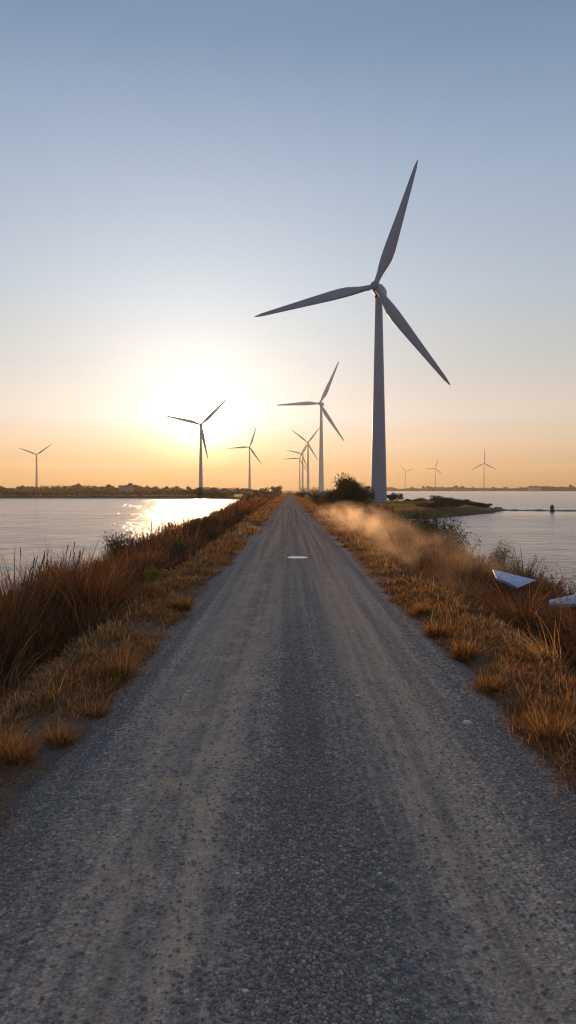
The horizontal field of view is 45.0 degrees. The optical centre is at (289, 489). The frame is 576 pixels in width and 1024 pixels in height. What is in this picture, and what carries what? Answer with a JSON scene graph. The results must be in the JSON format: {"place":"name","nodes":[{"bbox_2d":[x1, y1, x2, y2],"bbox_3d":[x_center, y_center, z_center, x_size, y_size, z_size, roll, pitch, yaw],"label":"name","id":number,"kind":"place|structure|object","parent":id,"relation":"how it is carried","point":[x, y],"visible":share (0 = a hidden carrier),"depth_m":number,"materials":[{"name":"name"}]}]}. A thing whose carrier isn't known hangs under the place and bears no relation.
{"place":"outdoors","nodes":[
{"label":"outdoors","id":0,"kind":"place"},
{"bbox_2d":[0,491,575,1023],"bbox_3d":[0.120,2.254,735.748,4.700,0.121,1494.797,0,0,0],"label":"road","id":1,"kind":"structure","parent":0,"point":[262,563],"depth_m":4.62,"materials":[{"name":"grey gravel"}]},
{"bbox_2d":[287,556,307,558],"bbox_3d":[0.259,2.213,22.518,0.660,0.054,0.660,0,0,0],"label":"round cover","id":2,"kind":"object","parent":1,"relation":"on","point":[299,557],"visible":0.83,"depth_m":22.45,"materials":[{"name":"grey metal"}]},
{"bbox_2d":[463,720,471,723],"bbox_3d":[1.681,2.201,6.580,0.077,0.037,0.073,0,0,41],"label":"stone","id":3,"kind":"object","parent":1,"relation":"on","point":[467,722],"visible":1,"depth_m":6.56,"materials":[{"name":"grey stone"}]},
{"bbox_2d":[0,491,575,594],"bbox_3d":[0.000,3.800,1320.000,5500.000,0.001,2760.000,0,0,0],"label":"water","id":4,"kind":"structure","parent":0,"point":[64,522],"depth_m":75.78,"materials":[{"name":"grey liquid"}]},
{"bbox_2d":[503,509,575,510],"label":"breakwater","id":5,"kind":"object","parent":4,"relation":"in","point":[535,510],"visible":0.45,"depth_m":124.17,"materials":[{"name":"grey stone"}]},
{"bbox_2d":[549,503,554,511],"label":"channel marker","id":6,"kind":"object","parent":4,"relation":"in","point":[551,509],"visible":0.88,"depth_m":119.15,"materials":[{"name":"metal"}]},
{"bbox_2d":[0,490,575,852],"bbox_3d":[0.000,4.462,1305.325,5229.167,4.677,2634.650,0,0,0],"label":"ground","id":7,"kind":"structure","parent":0,"point":[47,762],"depth_m":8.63,"materials":[{"name":"brown plant"}]},
{"bbox_2d":[0,724,55,774],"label":"grass tuft","id":8,"kind":"object","parent":7,"relation":"on","point":[17,752],"visible":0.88,"depth_m":5.59,"materials":[{"name":"brown plant"}]},
{"bbox_2d":[20,548,47,583],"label":"cattail clump","id":9,"kind":"object","parent":7,"relation":"on","point":[33,566],"visible":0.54,"depth_m":21.87,"materials":[{"name":"brown plant"}]},
{"bbox_2d":[20,444,50,486],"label":"wind turbine","id":10,"kind":"object","parent":7,"relation":"on","point":[36,480],"visible":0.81,"depth_m":639.12,"materials":[{"name":"white paint"}]},
{"bbox_2d":[0,614,76,701],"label":"reed clump","id":11,"kind":"object","parent":7,"relation":"on","point":[21,669],"visible":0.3,"depth_m":8.75,"materials":[{"name":"brown plant"}]},
{"bbox_2d":[4,576,84,601],"bbox_3d":[-5.153,2.446,14.488,1.846,1.488,1.360,0,0,21],"label":"shrub","id":12,"kind":"object","parent":7,"relation":"on","point":[31,590],"visible":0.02,"depth_m":14.25,"materials":[{"name":"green plant"}]},
{"bbox_2d":[0,561,95,630],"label":"reed clump","id":13,"kind":"object","parent":7,"relation":"on","point":[37,596],"visible":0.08,"depth_m":12.90,"materials":[{"name":"brown plant"}]},
{"bbox_2d":[34,559,80,584],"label":"shrub","id":14,"kind":"object","parent":7,"relation":"on","point":[50,569],"visible":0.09,"depth_m":23.84,"materials":[{"name":"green plant"}]},
{"bbox_2d":[32,718,84,750],"bbox_3d":[-2.017,2.135,6.028,0.549,0.349,0.567,0,0,-30],"label":"grass tuft","id":15,"kind":"object","parent":7,"relation":"on","point":[57,737],"visible":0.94,"depth_m":6.00,"materials":[{"name":"brown plant"}]},
{"bbox_2d":[64,542,83,566],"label":"cattail clump","id":16,"kind":"object","parent":7,"relation":"on","point":[74,552],"visible":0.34,"depth_m":25.71,"materials":[{"name":"brown plant"}]},
{"bbox_2d":[56,556,124,591],"bbox_3d":[-4.897,2.412,17.467,1.846,1.513,1.632,0,0,0],"label":"shrub","id":17,"kind":"object","parent":7,"relation":"on","point":[98,568],"visible":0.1,"depth_m":17.64,"materials":[{"name":"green plant"}]},
{"bbox_2d":[72,697,116,720],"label":"grass tuft","id":18,"kind":"object","parent":7,"relation":"on","point":[99,710],"visible":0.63,"depth_m":6.80,"materials":[{"name":"brown plant"}]},
{"bbox_2d":[0,525,195,631],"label":"reed clump","id":19,"kind":"object","parent":7,"relation":"on","point":[114,586],"visible":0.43,"depth_m":13.21,"materials":[{"name":"brown plant"}]},
{"bbox_2d":[0,490,234,497],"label":"shore reeds","id":20,"kind":"object","parent":7,"relation":"on","point":[132,493],"visible":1,"depth_m":309.45,"materials":[{"name":"brown plant"}]},
{"bbox_2d":[100,529,142,558],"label":"shrub","id":21,"kind":"object","parent":7,"relation":"on","point":[109,545],"visible":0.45,"depth_m":32.64,"materials":[{"name":"green plant"}]},
{"bbox_2d":[84,643,160,680],"bbox_3d":[-2.008,2.135,8.225,0.988,0.641,0.864,0,0,0],"label":"grass tuft","id":22,"kind":"object","parent":7,"relation":"on","point":[122,669],"visible":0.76,"depth_m":8.17,"materials":[{"name":"brown plant"}]},
{"bbox_2d":[118,485,132,493],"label":"house","id":23,"kind":"structure","parent":7,"relation":"on","point":[125,488],"depth_m":403.22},
{"bbox_2d":[106,541,158,570],"bbox_3d":[-5.005,2.420,23.012,2.338,1.579,1.834,0,0,0],"label":"shrub","id":24,"kind":"object","parent":7,"relation":"on","point":[129,553],"visible":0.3,"depth_m":22.90,"materials":[{"name":"green plant"}]},
{"bbox_2d":[0,485,269,493],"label":"distant scrub","id":25,"kind":"object","parent":7,"relation":"on","point":[89,488],"visible":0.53,"depth_m":456.82,"materials":[{"name":"green plant"}]},
{"bbox_2d":[0,492,280,704],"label":"tall reeds","id":26,"kind":"object","parent":7,"relation":"on","point":[20,631],"visible":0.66,"depth_m":12.89,"materials":[{"name":"brown plant"}]},
{"bbox_2d":[0,493,291,801],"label":"verge grass","id":27,"kind":"structure","parent":7,"relation":"on","point":[232,539],"depth_m":9.45,"materials":[{"name":"brown plant"}]},
{"bbox_2d":[134,638,160,649],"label":"grass tuft","id":28,"kind":"object","parent":7,"relation":"on","point":[153,642],"visible":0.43,"depth_m":9.75,"materials":[{"name":"brown plant"}]},
{"bbox_2d":[144,564,172,584],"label":"shrub","id":29,"kind":"object","parent":7,"relation":"on","point":[157,575],"visible":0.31,"depth_m":17.24,"materials":[{"name":"green plant"}]},
{"bbox_2d":[159,516,176,533],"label":"cattail clump","id":30,"kind":"object","parent":7,"relation":"on","point":[168,526],"visible":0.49,"depth_m":42.92,"materials":[{"name":"brown plant"}]},
{"bbox_2d":[157,531,196,558],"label":"shrub","id":31,"kind":"object","parent":7,"relation":"on","point":[176,549],"visible":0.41,"depth_m":25.79,"materials":[{"name":"green plant"}]},
{"bbox_2d":[168,595,196,611],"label":"grass tuft","id":32,"kind":"object","parent":7,"relation":"on","point":[185,604],"visible":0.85,"depth_m":12.69,"materials":[{"name":"brown plant"}]},
{"bbox_2d":[167,400,225,487],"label":"wind turbine","id":33,"kind":"object","parent":7,"relation":"on","point":[202,437],"visible":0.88,"depth_m":518.61,"materials":[{"name":"white paint"}]},
{"bbox_2d":[177,519,223,542],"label":"shrub","id":34,"kind":"object","parent":7,"relation":"on","point":[203,531],"visible":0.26,"depth_m":33.82,"materials":[{"name":"green plant"}]},
{"bbox_2d":[196,516,230,530],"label":"shrub","id":35,"kind":"object","parent":7,"relation":"on","point":[229,525],"visible":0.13,"depth_m":43.68,"materials":[{"name":"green plant"}]},
{"bbox_2d":[228,428,261,489],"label":"wind turbine","id":36,"kind":"object","parent":7,"relation":"on","point":[249,477],"visible":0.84,"depth_m":698.20,"materials":[{"name":"white paint"}]},
{"bbox_2d":[241,490,263,502],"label":"roadside scrub","id":37,"kind":"object","parent":7,"relation":"on","point":[250,495],"visible":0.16,"depth_m":173.17,"materials":[{"name":"green plant"}]},
{"bbox_2d":[257,491,276,494],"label":"shrub","id":38,"kind":"object","parent":7,"relation":"on","point":[270,492],"visible":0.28,"depth_m":213.94,"materials":[{"name":"green plant"}]},
{"bbox_2d":[270,486,282,492],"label":"shrub","id":39,"kind":"object","parent":7,"relation":"on","point":[277,489],"visible":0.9,"depth_m":328.76,"materials":[{"name":"green plant"}]},
{"bbox_2d":[287,445,306,490],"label":"wind turbine","id":40,"kind":"object","parent":7,"relation":"on","point":[302,466],"visible":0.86,"depth_m":998.78,"materials":[{"name":"white paint"}]},
{"bbox_2d":[287,445,306,490],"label":"wind turbine","id":41,"kind":"object","parent":7,"relation":"on","point":[299,458],"visible":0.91,"depth_m":1178.68,"materials":[{"name":"white paint"}]},
{"bbox_2d":[295,487,315,496],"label":"shrub","id":42,"kind":"object","parent":7,"relation":"on","point":[303,494],"visible":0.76,"depth_m":189.52,"materials":[{"name":"green plant"}]},
{"bbox_2d":[292,427,319,491],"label":"wind turbine","id":43,"kind":"object","parent":7,"relation":"on","point":[308,447],"visible":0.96,"depth_m":848.64,"materials":[{"name":"white paint"}]},
{"bbox_2d":[278,361,343,493],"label":"wind turbine","id":44,"kind":"object","parent":7,"relation":"on","point":[321,467],"visible":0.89,"depth_m":448.64,"materials":[{"name":"white paint"}]},
{"bbox_2d":[308,487,327,500],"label":"shrub","id":45,"kind":"object","parent":7,"relation":"on","point":[315,496],"visible":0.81,"depth_m":129.69,"materials":[{"name":"green plant"}]},
{"bbox_2d":[330,511,350,517],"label":"shrub","id":46,"kind":"object","parent":7,"relation":"on","point":[337,512],"visible":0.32,"depth_m":61.28,"materials":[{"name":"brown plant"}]},
{"bbox_2d":[318,472,376,509],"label":"shrub","id":47,"kind":"object","parent":7,"relation":"on","point":[349,494],"visible":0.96,"depth_m":83.11,"materials":[{"name":"green plant"}]},
{"bbox_2d":[254,160,449,501],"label":"wind turbine","id":48,"kind":"object","parent":7,"relation":"on","point":[378,464],"visible":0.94,"depth_m":150.59,"materials":[{"name":"paint"}]},
{"bbox_2d":[346,514,385,520],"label":"shrub","id":49,"kind":"object","parent":7,"relation":"on","point":[363,518],"visible":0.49,"depth_m":55.45,"materials":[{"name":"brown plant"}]},
{"bbox_2d":[357,525,394,538],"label":"shrub","id":50,"kind":"object","parent":7,"relation":"on","point":[379,531],"visible":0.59,"depth_m":37.74,"materials":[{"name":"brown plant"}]},
{"bbox_2d":[387,494,395,500],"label":"shrub","id":51,"kind":"object","parent":7,"relation":"on","point":[390,498],"visible":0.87,"depth_m":171.39,"materials":[{"name":"green plant"}]},
{"bbox_2d":[378,514,409,524],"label":"shrub","id":52,"kind":"object","parent":7,"relation":"on","point":[384,516],"visible":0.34,"depth_m":57.97,"materials":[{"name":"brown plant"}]},
{"bbox_2d":[390,492,403,500],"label":"shrub","id":53,"kind":"object","parent":7,"relation":"on","point":[398,496],"visible":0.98,"depth_m":171.46,"materials":[{"name":"green plant"}]},
{"bbox_2d":[388,523,419,540],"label":"shrub","id":54,"kind":"object","parent":7,"relation":"on","point":[400,531],"visible":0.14,"depth_m":36.60,"materials":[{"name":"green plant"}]},
{"bbox_2d":[386,542,445,556],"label":"shrub","id":55,"kind":"object","parent":7,"relation":"on","point":[426,549],"visible":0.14,"depth_m":27.88,"materials":[{"name":"brown plant"}]},
{"bbox_2d":[409,603,433,617],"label":"grass tuft","id":56,"kind":"object","parent":7,"relation":"on","point":[421,607],"visible":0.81,"depth_m":12.06,"materials":[{"name":"brown plant"}]},
{"bbox_2d":[288,493,575,823],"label":"verge grass","id":57,"kind":"structure","parent":7,"relation":"on","point":[335,526],"depth_m":9.73,"materials":[{"name":"brown plant"}]},
{"bbox_2d":[417,620,452,638],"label":"grass tuft","id":58,"kind":"object","parent":7,"relation":"on","point":[431,630],"visible":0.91,"depth_m":10.39,"materials":[{"name":"brown plant"}]},
{"bbox_2d":[427,460,442,486],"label":"wind turbine","id":59,"kind":"object","parent":7,"relation":"on","point":[435,473],"visible":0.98,"depth_m":1896.75,"materials":[{"name":"white paint"}]},
{"bbox_2d":[390,509,480,556],"bbox_3d":[7.115,2.219,34.010,4.419,2.594,3.903,0,0,0],"label":"shrub","id":60,"kind":"object","parent":7,"relation":"on","point":[424,528],"visible":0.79,"depth_m":33.49,"materials":[{"name":"green plant"}]},
{"bbox_2d":[416,501,454,507],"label":"shrub","id":61,"kind":"object","parent":7,"relation":"on","point":[436,504],"visible":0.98,"depth_m":103.03,"materials":[{"name":"green plant"}]},
{"bbox_2d":[428,495,452,501],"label":"shrub","id":62,"kind":"object","parent":7,"relation":"on","point":[433,498],"visible":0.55,"depth_m":139.84,"materials":[{"name":"green plant"}]},
{"bbox_2d":[312,499,575,677],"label":"tall reeds","id":63,"kind":"object","parent":7,"relation":"on","point":[407,555],"visible":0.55,"depth_m":19.14,"materials":[{"name":"brown plant"}]},
{"bbox_2d":[492,570,535,588],"bbox_3d":[5.931,2.462,19.241,1.306,0.260,1.682,0,0,37],"label":"broken sheet","id":64,"kind":"object","parent":63,"relation":"on","point":[511,579],"visible":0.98,"depth_m":19.13,"materials":[{"name":"white plastic"}]},
{"bbox_2d":[436,497,453,501],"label":"shrub","id":65,"kind":"object","parent":7,"relation":"on","point":[448,499],"visible":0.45,"depth_m":135.07,"materials":[{"name":"green plant"}]},
{"bbox_2d":[438,500,464,507],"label":"shrub","id":66,"kind":"object","parent":7,"relation":"on","point":[457,503],"visible":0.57,"depth_m":109.00,"materials":[{"name":"green plant"}]},
{"bbox_2d":[423,559,481,579],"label":"shrub","id":67,"kind":"object","parent":7,"relation":"on","point":[451,568],"visible":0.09,"depth_m":19.86,"materials":[{"name":"brown plant"}]},
{"bbox_2d":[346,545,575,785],"bbox_3d":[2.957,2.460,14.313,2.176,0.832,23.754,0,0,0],"label":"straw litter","id":68,"kind":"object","parent":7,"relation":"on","point":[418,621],"visible":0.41,"depth_m":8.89,"materials":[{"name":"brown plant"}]},
{"bbox_2d":[441,637,485,664],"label":"grass tuft","id":69,"kind":"object","parent":7,"relation":"on","point":[464,655],"visible":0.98,"depth_m":9.07,"materials":[{"name":"brown plant"}]},
{"bbox_2d":[452,499,475,502],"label":"shrub","id":70,"kind":"object","parent":7,"relation":"on","point":[466,500],"visible":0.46,"depth_m":130.10,"materials":[{"name":"green plant"}]},
{"bbox_2d":[361,486,575,490],"bbox_3d":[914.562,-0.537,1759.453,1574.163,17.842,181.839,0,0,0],"label":"distant woodland","id":71,"kind":"object","parent":7,"relation":"on","point":[547,488],"visible":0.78,"depth_m":1685.17,"materials":[{"name":"green plant"}]},
{"bbox_2d":[463,502,487,505],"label":"shrub","id":72,"kind":"object","parent":7,"relation":"on","point":[477,503],"visible":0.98,"depth_m":123.24,"materials":[{"name":"green plant"}]},
{"bbox_2d":[449,547,502,568],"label":"shrub","id":73,"kind":"object","parent":7,"relation":"on","point":[475,558],"visible":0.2,"depth_m":25.84,"materials":[{"name":"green plant"}]},
{"bbox_2d":[472,449,494,487],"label":"wind turbine","id":74,"kind":"object","parent":7,"relation":"on","point":[484,475],"visible":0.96,"depth_m":1795.53,"materials":[{"name":"white paint"}]},
{"bbox_2d":[464,667,509,695],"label":"grass tuft","id":75,"kind":"object","parent":7,"relation":"on","point":[491,685],"visible":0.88,"depth_m":7.64,"materials":[{"name":"brown plant"}]},
{"bbox_2d":[478,535,524,571],"bbox_3d":[9.340,3.082,31.045,2.195,2.154,1.908,0,0,0],"label":"shrub","id":76,"kind":"object","parent":7,"relation":"on","point":[501,554],"visible":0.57,"depth_m":30.99,"materials":[{"name":"green plant"}]},
{"bbox_2d":[445,571,575,645],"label":"reed clump","id":77,"kind":"object","parent":7,"relation":"on","point":[507,612],"visible":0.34,"depth_m":12.32,"materials":[{"name":"brown plant"}]},
{"bbox_2d":[478,604,575,670],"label":"reed clump","id":78,"kind":"object","parent":7,"relation":"on","point":[532,648],"visible":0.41,"depth_m":9.03,"materials":[{"name":"brown plant"}]},
{"bbox_2d":[528,486,540,490],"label":"house","id":79,"kind":"structure","parent":7,"relation":"on","point":[534,488],"depth_m":1655.56,"materials":[{"name":"white"}]},
{"bbox_2d":[510,555,568,587],"bbox_3d":[7.430,2.867,20.910,1.845,1.833,1.775,0,0,0],"label":"shrub","id":80,"kind":"object","parent":7,"relation":"on","point":[536,572],"visible":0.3,"depth_m":20.91,"materials":[{"name":"brown plant"}]},
{"bbox_2d":[510,702,575,752],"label":"grass tuft","id":81,"kind":"object","parent":7,"relation":"on","point":[562,728],"visible":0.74,"depth_m":6.12,"materials":[{"name":"brown plant"}]},
{"bbox_2d":[543,564,575,604],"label":"shrub","id":82,"kind":"object","parent":7,"relation":"on","point":[570,592],"visible":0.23,"depth_m":16.69,"materials":[{"name":"green plant"}]},
{"bbox_2d":[0,0,575,489],"label":"sky","id":83,"kind":"structure","parent":0,"point":[175,175],"materials":[{"name":"blue"}]},
{"bbox_2d":[409,498,433,501],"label":"shrub","id":84,"kind":"object","parent":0,"point":[420,499],"visible":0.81,"depth_m":164.95,"materials":[{"name":"green plant"}]},
{"bbox_2d":[357,500,495,518],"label":"headland grass","id":85,"kind":"structure","parent":0,"point":[404,504],"depth_m":108.36,"materials":[{"name":"plant"}]},
{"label":"reed clump","id":86,"kind":"object","parent":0,"visible":0},
{"bbox_2d":[549,594,575,606],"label":"broken sheet","id":87,"kind":"object","parent":86,"relation":"on","point":[552,600],"visible":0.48,"depth_m":14.51,"materials":[{"name":"grey metal"}]}
]}

